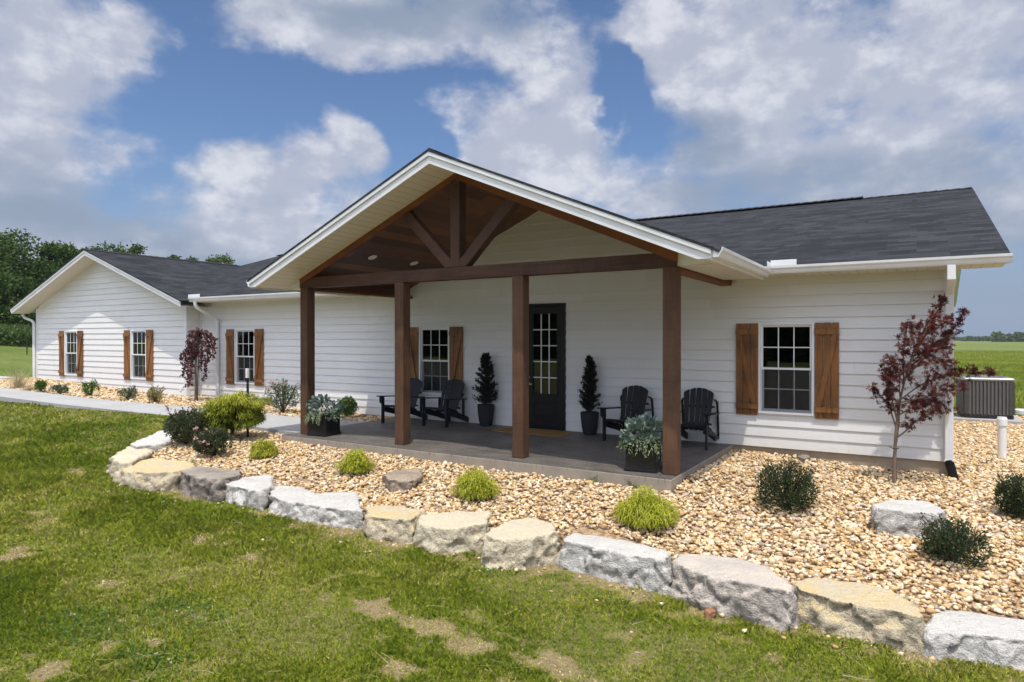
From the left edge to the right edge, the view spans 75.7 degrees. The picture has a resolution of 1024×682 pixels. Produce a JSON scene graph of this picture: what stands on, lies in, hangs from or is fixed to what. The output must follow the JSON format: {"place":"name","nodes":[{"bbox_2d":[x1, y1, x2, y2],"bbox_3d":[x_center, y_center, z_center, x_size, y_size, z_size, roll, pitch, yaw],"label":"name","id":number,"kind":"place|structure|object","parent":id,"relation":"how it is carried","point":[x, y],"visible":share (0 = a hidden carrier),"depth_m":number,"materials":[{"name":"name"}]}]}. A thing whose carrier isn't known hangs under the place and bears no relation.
{"place":"outdoors","nodes":[
{"label":"outdoors","id":0,"kind":"place"},
{"bbox_2d":[0,387,361,433],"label":"pavement","id":1,"kind":"structure","parent":0,"point":[279,424],"depth_m":16.37,"materials":[{"name":"concrete"}]},
{"bbox_2d":[41,564,639,681],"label":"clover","id":2,"kind":"object","parent":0,"point":[188,625],"depth_m":5.41,"materials":[{"name":"green plant"}]},
{"bbox_2d":[1,469,1019,681],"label":"soil clods","id":3,"kind":"object","parent":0,"point":[636,652],"visible":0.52,"depth_m":5.65,"materials":[{"name":"brown soil"}]},
{"bbox_2d":[0,340,1023,681],"bbox_3d":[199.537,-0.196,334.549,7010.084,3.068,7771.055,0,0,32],"label":"ground","id":4,"kind":"structure","parent":0,"point":[14,358],"depth_m":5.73,"materials":[{"name":"green plant"}]},
{"bbox_2d":[0,322,31,346],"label":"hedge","id":5,"kind":"object","parent":4,"relation":"on","point":[18,333],"visible":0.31,"depth_m":38.28,"materials":[{"name":"green plant"}]},
{"bbox_2d":[0,264,34,323],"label":"broadleaf tree","id":6,"kind":"object","parent":4,"relation":"on","point":[4,285],"visible":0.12,"depth_m":46.96,"materials":[{"name":"green plant"}]},
{"bbox_2d":[0,270,44,324],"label":"broadleaf tree","id":7,"kind":"object","parent":4,"relation":"on","point":[11,285],"visible":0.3,"depth_m":45.17,"materials":[{"name":"green plant"}]},
{"bbox_2d":[0,279,45,324],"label":"broadleaf tree","id":8,"kind":"object","parent":4,"relation":"on","point":[26,293],"visible":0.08,"depth_m":45.80,"materials":[{"name":"green plant"}]},
{"bbox_2d":[26,338,27,353],"bbox_3d":[-24.425,0.364,33.171,0.070,1.031,0.044,0,0,32],"label":"fence post","id":9,"kind":"object","parent":4,"relation":"on","point":[26,345],"visible":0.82,"depth_m":33.17,"materials":[{"name":"green metal"}]},
{"bbox_2d":[0,232,57,288],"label":"broadleaf tree","id":10,"kind":"object","parent":4,"relation":"on","point":[6,262],"visible":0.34,"depth_m":52.55,"materials":[{"name":"green plant"}]},
{"bbox_2d":[0,228,59,282],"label":"broadleaf tree","id":11,"kind":"object","parent":4,"relation":"on","point":[13,235],"visible":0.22,"depth_m":54.12,"materials":[{"name":"green plant"}]},
{"bbox_2d":[26,240,75,277],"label":"broadleaf tree","id":12,"kind":"object","parent":4,"relation":"on","point":[44,248],"visible":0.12,"depth_m":57.74,"materials":[{"name":"green plant"}]},
{"bbox_2d":[37,240,80,281],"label":"broadleaf tree","id":13,"kind":"object","parent":4,"relation":"on","point":[61,254],"visible":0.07,"depth_m":56.66,"materials":[{"name":"green plant"}]},
{"bbox_2d":[79,240,124,252],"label":"broadleaf tree","id":14,"kind":"object","parent":4,"relation":"on","point":[113,247],"visible":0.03,"depth_m":61.80,"materials":[{"name":"green plant"}]},
{"bbox_2d":[106,446,153,482],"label":"boulder","id":15,"kind":"object","parent":4,"relation":"on","point":[128,456],"visible":0.59,"depth_m":10.68,"materials":[{"name":"beige stone"}]},
{"bbox_2d":[117,241,147,254],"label":"broadleaf tree","id":16,"kind":"object","parent":4,"relation":"on","point":[135,249],"visible":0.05,"depth_m":66.29,"materials":[{"name":"green plant"}]},
{"bbox_2d":[119,458,194,491],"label":"boulder","id":17,"kind":"object","parent":4,"relation":"on","point":[158,474],"visible":0.64,"depth_m":9.87,"materials":[{"name":"yellow stone"}]},
{"bbox_2d":[168,255,182,258],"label":"broadleaf tree","id":18,"kind":"object","parent":4,"relation":"on","point":[174,256],"visible":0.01,"depth_m":72.11,"materials":[{"name":"green plant"}]},
{"bbox_2d":[186,256,198,260],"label":"broadleaf tree","id":19,"kind":"object","parent":4,"relation":"on","point":[192,258],"visible":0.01,"depth_m":74.46,"materials":[{"name":"green plant"}]},
{"bbox_2d":[0,377,394,421],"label":"gravel strip","id":20,"kind":"object","parent":4,"relation":"on","point":[201,404],"visible":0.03,"depth_m":17.49,"materials":[{"name":"beige gravel"}]},
{"bbox_2d":[0,362,36,387],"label":"ornamental grass","id":21,"kind":"object","parent":20,"relation":"on","point":[17,382],"depth_m":19.84,"materials":[{"name":"beige plant"}]},
{"bbox_2d":[16,381,36,390],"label":"rock","id":22,"kind":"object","parent":20,"relation":"on","point":[29,388],"depth_m":19.27,"materials":[{"name":"beige stone"}]},
{"bbox_2d":[34,379,47,391],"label":"shrub","id":23,"kind":"object","parent":20,"relation":"on","point":[42,386],"visible":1,"depth_m":18.97,"materials":[{"name":"green plant"}]},
{"bbox_2d":[48,383,69,392],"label":"shrub","id":24,"kind":"object","parent":20,"relation":"on","point":[58,388],"visible":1,"depth_m":18.72,"materials":[{"name":"green plant"}]},
{"bbox_2d":[81,378,100,395],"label":"shrub","id":25,"kind":"object","parent":20,"relation":"on","point":[86,387],"visible":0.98,"depth_m":18.16,"materials":[{"name":"green plant"}]},
{"bbox_2d":[115,385,140,399],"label":"shrub","id":26,"kind":"object","parent":20,"relation":"on","point":[127,392],"visible":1,"depth_m":17.61,"materials":[{"name":"green plant"}]},
{"bbox_2d":[146,384,165,402],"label":"shrub","id":27,"kind":"object","parent":20,"relation":"on","point":[154,395],"visible":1,"depth_m":17.23,"materials":[{"name":"green plant"}]},
{"bbox_2d":[179,327,217,400],"bbox_3d":[-8.417,0.648,17.709,1.084,2.056,0.861,0,0,-4],"label":"weeping tree","id":28,"kind":"object","parent":20,"relation":"on","point":[193,347],"visible":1,"depth_m":17.61,"materials":[{"name":"purple plant"}]},
{"bbox_2d":[262,378,299,412],"bbox_3d":[-5.544,1.318,15.889,0.919,0.858,0.924,0,0,32],"label":"flowering shrub","id":29,"kind":"object","parent":20,"relation":"on","point":[282,394],"visible":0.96,"depth_m":15.84,"materials":[{"name":"green plant"}]},
{"bbox_2d":[340,395,358,416],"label":"boxwood","id":30,"kind":"object","parent":20,"relation":"on","point":[349,408],"visible":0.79,"depth_m":15.07,"materials":[{"name":"green plant"}]},
{"bbox_2d":[178,466,241,501],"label":"boulder","id":31,"kind":"object","parent":4,"relation":"on","point":[206,483],"visible":0.53,"depth_m":9.54,"materials":[{"name":"grey stone"}]},
{"bbox_2d":[204,252,235,264],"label":"broadleaf tree","id":32,"kind":"object","parent":4,"relation":"on","point":[222,258],"visible":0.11,"depth_m":75.13,"materials":[{"name":"green plant"}]},
{"bbox_2d":[225,474,275,510],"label":"boulder","id":33,"kind":"object","parent":4,"relation":"on","point":[252,491],"visible":0.52,"depth_m":9.20,"materials":[{"name":"grey stone"}]},
{"bbox_2d":[268,485,314,516],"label":"boulder","id":34,"kind":"object","parent":4,"relation":"on","point":[282,499],"visible":0.44,"depth_m":8.97,"materials":[{"name":"grey stone"}]},
{"bbox_2d":[287,492,363,529],"bbox_3d":[-2.436,2.312,8.625,1.014,0.436,1.262,0,0,-14],"label":"boulder","id":35,"kind":"object","parent":4,"relation":"on","point":[338,509],"visible":0.69,"depth_m":8.43,"materials":[{"name":"grey stone"}]},
{"bbox_2d":[361,505,425,544],"bbox_3d":[-1.505,2.333,8.121,0.987,0.466,0.758,0,0,15],"label":"boulder","id":36,"kind":"object","parent":4,"relation":"on","point":[391,523],"visible":0.52,"depth_m":7.87,"materials":[{"name":"yellow stone"}]},
{"bbox_2d":[412,510,491,554],"bbox_3d":[-0.681,2.346,7.769,1.029,0.503,0.868,0,0,-6],"label":"boulder","id":37,"kind":"object","parent":4,"relation":"on","point":[450,533],"visible":0.59,"depth_m":7.54,"materials":[{"name":"beige stone"}]},
{"bbox_2d":[2,429,1016,681],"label":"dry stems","id":38,"kind":"object","parent":4,"relation":"on","point":[394,615],"visible":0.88,"depth_m":5.30,"materials":[{"name":"plant"}]},
{"bbox_2d":[10,148,1012,493],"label":"house","id":39,"kind":"structure","parent":4,"relation":"on","point":[774,328],"depth_m":11.87,"materials":[{"name":"white"}]},
{"bbox_2d":[64,331,76,375],"bbox_3d":[-14.726,0.403,22.087,0.850,1.495,0.140,0,0,32],"label":"window","id":40,"kind":"structure","parent":39,"relation":"in","point":[70,339],"depth_m":22.16,"materials":[{"name":"grey glass"}]},
{"bbox_2d":[130,330,145,379],"bbox_3d":[-11.266,0.412,19.963,0.850,1.495,0.140,0,0,32],"label":"window","id":41,"kind":"structure","parent":39,"relation":"in","point":[137,338],"depth_m":20.03,"materials":[{"name":"white plastic"}]},
{"bbox_2d":[234,329,254,383],"bbox_3d":[-7.254,0.420,17.992,0.850,1.495,0.140,0,0,32],"label":"window","id":42,"kind":"structure","parent":39,"relation":"in","point":[244,345],"depth_m":18.05,"materials":[{"name":"glass"}]},
{"bbox_2d":[302,394,345,436],"bbox_3d":[-3.507,1.364,12.316,0.820,0.768,0.776,0,0,-34],"label":"square planter","id":43,"kind":"object","parent":39,"relation":"on","point":[325,422],"visible":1,"depth_m":12.16,"materials":[{"name":"black"}]},
{"bbox_2d":[377,378,427,422],"bbox_3d":[-2.306,1.275,14.287,0.770,0.929,1.099,0,0,23],"label":"adirondack chair","id":44,"kind":"object","parent":39,"relation":"on","point":[415,386],"visible":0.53,"depth_m":14.27,"materials":[{"name":"black wood"}]},
{"bbox_2d":[419,327,449,394],"bbox_3d":[-1.689,0.433,14.576,0.850,1.495,0.140,0,0,32],"label":"window","id":45,"kind":"structure","parent":39,"relation":"in","point":[434,342],"depth_m":14.60,"materials":[{"name":"glass"}]},
{"bbox_2d":[417,379,468,427],"bbox_3d":[-1.353,1.277,13.809,0.770,0.929,1.099,0,0,29],"label":"adirondack chair","id":46,"kind":"object","parent":39,"relation":"on","point":[451,399],"visible":1,"depth_m":13.83,"materials":[{"name":"black plastic"}]},
{"bbox_2d":[472,352,498,425],"bbox_3d":[-0.549,0.981,13.568,0.588,1.524,0.563,0,0,32],"label":"potted conifer","id":47,"kind":"object","parent":39,"relation":"on","point":[486,388],"visible":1,"depth_m":13.49,"materials":[{"name":"green plant"}]},
{"bbox_2d":[494,427,573,436],"bbox_3d":[0.384,1.738,12.635,1.490,0.018,0.667,0,0,32],"label":"doormat","id":48,"kind":"object","parent":39,"relation":"on","point":[544,432],"visible":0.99,"depth_m":12.51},
{"bbox_2d":[529,303,565,430],"bbox_3d":[0.666,0.504,13.118,0.930,2.494,0.140,0,0,32],"label":"door","id":49,"kind":"structure","parent":39,"relation":"in","point":[547,321],"depth_m":13.08,"materials":[{"name":"black paint"}]},
{"bbox_2d":[577,355,602,434],"bbox_3d":[1.462,0.996,12.346,0.472,1.504,0.507,0,0,32],"label":"potted conifer","id":50,"kind":"object","parent":39,"relation":"on","point":[589,420],"visible":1,"depth_m":12.27,"materials":[{"name":"green plant"}]},
{"bbox_2d":[597,385,654,440],"bbox_3d":[2.112,1.276,11.763,0.770,0.947,1.099,0,0,36],"label":"adirondack chair","id":51,"kind":"object","parent":39,"relation":"on","point":[637,400],"visible":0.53,"depth_m":11.82,"materials":[{"name":"black plastic"}]},
{"bbox_2d":[617,412,662,472],"bbox_3d":[1.831,1.374,9.062,0.776,0.775,0.815,0,0,-27],"label":"square planter","id":52,"kind":"object","parent":39,"relation":"on","point":[643,452],"visible":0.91,"depth_m":8.89,"materials":[{"name":"black"}]},
{"bbox_2d":[681,388,719,449],"bbox_3d":[3.113,1.278,11.161,0.770,0.947,1.099,0,0,30],"label":"adirondack chair","id":53,"kind":"object","parent":39,"relation":"on","point":[703,415],"visible":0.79,"depth_m":11.25,"materials":[{"name":"black plastic"}]},
{"bbox_2d":[758,322,813,415],"bbox_3d":[4.489,0.449,10.782,0.850,1.495,0.140,0,0,32],"label":"window","id":54,"kind":"structure","parent":39,"relation":"in","point":[785,350],"depth_m":10.78,"materials":[{"name":"glass"}]},
{"bbox_2d":[945,460,958,480],"bbox_3d":[6.327,1.884,9.472,0.126,0.334,0.268,0,0,7],"label":"drain hose","id":55,"kind":"object","parent":39,"relation":"attached to","point":[950,468],"visible":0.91,"depth_m":9.45,"materials":[{"name":"black plastic"}]},
{"bbox_2d":[4,468,1023,681],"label":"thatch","id":56,"kind":"object","parent":4,"relation":"on","point":[432,621],"visible":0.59,"depth_m":5.65,"materials":[{"name":"plant"}]},
{"bbox_2d":[480,517,560,569],"bbox_3d":[0.108,2.376,7.420,0.885,0.512,1.198,0,0,32],"label":"boulder","id":57,"kind":"object","parent":4,"relation":"on","point":[525,543],"visible":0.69,"depth_m":7.15,"materials":[{"name":"beige stone"}]},
{"bbox_2d":[103,477,997,679],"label":"stray gravel","id":58,"kind":"structure","parent":4,"relation":"on","point":[722,615],"depth_m":6.21,"materials":[{"name":"beige gravel"}]},
{"bbox_2d":[554,533,671,595],"bbox_3d":[1.110,2.410,7.045,1.409,0.495,0.713,0,0,32],"label":"boulder","id":59,"kind":"object","parent":4,"relation":"on","point":[630,564],"visible":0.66,"depth_m":6.81,"materials":[{"name":"grey stone"}]},
{"bbox_2d":[704,608,715,619],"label":"stone","id":60,"kind":"object","parent":4,"relation":"on","point":[710,613],"visible":0.38,"depth_m":5.98,"materials":[{"name":"orange stone"}]},
{"bbox_2d":[669,553,799,631],"bbox_3d":[2.099,2.448,6.358,1.336,0.526,0.853,0,0,32],"label":"boulder","id":61,"kind":"object","parent":4,"relation":"on","point":[728,587],"visible":0.77,"depth_m":6.07,"materials":[{"name":"stone"}]},
{"bbox_2d":[792,577,925,654],"bbox_3d":[3.068,2.505,5.916,1.226,0.507,0.791,0,0,32],"label":"boulder","id":62,"kind":"object","parent":4,"relation":"on","point":[872,613],"visible":0.71,"depth_m":5.69,"materials":[{"name":"yellow stone"}]},
{"bbox_2d":[922,609,1023,670],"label":"boulder","id":63,"kind":"object","parent":4,"relation":"on","point":[973,636],"visible":0.67,"depth_m":5.32,"materials":[{"name":"grey stone"}]},
{"bbox_2d":[954,331,1023,341],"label":"distant wood","id":64,"kind":"object","parent":4,"relation":"on","point":[999,336],"visible":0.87,"depth_m":410.82,"materials":[{"name":"green plant"}]},
{"bbox_2d":[1014,409,1023,414],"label":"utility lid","id":65,"kind":"object","parent":4,"relation":"on","point":[1019,411],"visible":0.79,"depth_m":17.21,"materials":[{"name":"white plastic"}]},
{"bbox_2d":[0,0,1023,336],"label":"sky","id":66,"kind":"structure","parent":0,"point":[200,129],"materials":[{"name":"blue"}]},
{"bbox_2d":[151,411,1023,623],"bbox_3d":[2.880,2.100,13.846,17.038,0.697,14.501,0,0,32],"label":"gravel","id":67,"kind":"structure","parent":0,"point":[966,446],"depth_m":8.32,"materials":[{"name":"beige gravel"}]},
{"bbox_2d":[130,430,172,450],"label":"boulder","id":68,"kind":"object","parent":67,"relation":"on","point":[157,440],"visible":0.37,"depth_m":11.92,"materials":[{"name":"grey stone"}]},
{"bbox_2d":[162,404,211,443],"bbox_3d":[-5.970,1.517,11.994,0.922,0.770,0.790,0,0,32],"label":"rose bush","id":69,"kind":"object","parent":67,"relation":"on","point":[189,421],"visible":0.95,"depth_m":11.82,"materials":[{"name":"green plant"}]},
{"bbox_2d":[192,425,235,455],"bbox_3d":[-5.064,1.692,11.179,0.712,0.535,0.678,0,0,32],"label":"rose bush","id":70,"kind":"object","parent":67,"relation":"on","point":[206,441],"visible":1,"depth_m":11.06,"materials":[{"name":"green plant"}]},
{"bbox_2d":[192,388,272,436],"bbox_3d":[-5.286,1.406,12.467,1.386,1.001,1.032,0,0,-2],"label":"weeping golden conifer","id":71,"kind":"object","parent":67,"relation":"on","point":[233,412],"visible":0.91,"depth_m":12.21,"materials":[{"name":"yellow plant"}]},
{"bbox_2d":[245,368,248,437],"bbox_3d":[-5.029,1.234,12.518,0.051,1.423,0.048,0,0,32],"label":"path light","id":72,"kind":"object","parent":67,"relation":"on","point":[247,377],"visible":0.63,"depth_m":12.51,"materials":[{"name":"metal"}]},
{"bbox_2d":[248,437,278,457],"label":"golden shrub","id":73,"kind":"object","parent":67,"relation":"on","point":[263,448],"visible":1,"depth_m":10.94,"materials":[{"name":"yellow plant"}]},
{"bbox_2d":[332,447,375,474],"bbox_3d":[-2.392,1.815,10.083,0.630,0.398,0.606,0,0,32],"label":"golden shrub","id":74,"kind":"object","parent":67,"relation":"on","point":[354,461],"visible":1,"depth_m":9.94,"materials":[{"name":"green plant"}]},
{"bbox_2d":[382,468,422,493],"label":"rock","id":75,"kind":"object","parent":67,"relation":"on","point":[401,480],"visible":0.75,"depth_m":9.26,"materials":[{"name":"beige stone"}]},
{"bbox_2d":[449,465,501,501],"bbox_3d":[-0.438,1.849,8.709,0.737,0.446,0.679,0,0,-29],"label":"golden shrub","id":76,"kind":"object","parent":67,"relation":"on","point":[476,484],"visible":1,"depth_m":8.52,"materials":[{"name":"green plant"}]},
{"bbox_2d":[611,482,682,531],"bbox_3d":[1.526,1.843,7.534,0.836,0.517,0.797,0,0,32],"label":"golden shrub","id":77,"kind":"object","parent":67,"relation":"on","point":[646,509],"visible":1,"depth_m":7.36,"materials":[{"name":"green plant"}]},
{"bbox_2d":[755,454,820,513],"bbox_3d":[3.388,1.761,8.110,0.766,0.664,0.832,0,0,32],"label":"dark shrub","id":78,"kind":"object","parent":67,"relation":"on","point":[792,492],"visible":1,"depth_m":8.03,"materials":[{"name":"green plant"}]},
{"bbox_2d":[797,454,810,462],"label":"rock","id":79,"kind":"object","parent":67,"relation":"on","point":[803,458],"visible":0.34,"depth_m":10.39,"materials":[{"name":"grey stone"}]},
{"bbox_2d":[870,500,946,539],"bbox_3d":[4.543,2.153,7.557,0.754,0.545,0.818,0,0,32],"label":"rock","id":80,"kind":"object","parent":67,"relation":"on","point":[897,517],"visible":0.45,"depth_m":7.36,"materials":[{"name":"grey stone"}]},
{"bbox_2d":[865,294,996,483],"bbox_3d":[6.008,0.682,9.261,1.951,2.752,0.840,0,0,-14],"label":"maple tree","id":81,"kind":"object","parent":67,"relation":"on","point":[889,377],"visible":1,"depth_m":9.16,"materials":[{"name":"red plant"}]},
{"bbox_2d":[915,512,994,568],"bbox_3d":[4.458,2.009,6.646,0.682,0.468,0.698,0,0,32],"label":"dark shrub","id":82,"kind":"object","parent":67,"relation":"on","point":[945,540],"visible":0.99,"depth_m":6.58,"materials":[{"name":"green plant"}]},
{"bbox_2d":[954,412,1023,424],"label":"concrete pad","id":83,"kind":"object","parent":67,"relation":"on","point":[1016,420],"visible":0.38,"depth_m":15.22,"materials":[{"name":"grey concrete"}]},
{"bbox_2d":[956,375,1015,418],"bbox_3d":[11.257,1.311,15.702,1.010,0.968,1.010,0,0,26],"label":"air conditioner","id":84,"kind":"object","parent":83,"relation":"on","point":[991,397],"visible":0.81,"depth_m":15.29,"materials":[{"name":"black metal"}]},
{"bbox_2d":[996,417,1007,458],"bbox_3d":[8.218,1.659,11.047,0.152,0.773,0.152,0,0,32],"label":"vent pipe","id":85,"kind":"object","parent":67,"relation":"on","point":[1002,423],"visible":0.94,"depth_m":11.00,"materials":[{"name":"white plastic"}]},
{"bbox_2d":[991,470,1023,519],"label":"dark shrub","id":86,"kind":"object","parent":67,"relation":"on","point":[1015,494],"visible":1,"depth_m":7.83,"materials":[{"name":"green plant"}]},
{"bbox_2d":[954,351,1023,416],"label":"meadow grass","id":87,"kind":"structure","parent":0,"point":[1004,371],"depth_m":53.77,"materials":[{"name":"green plant"}]}
]}

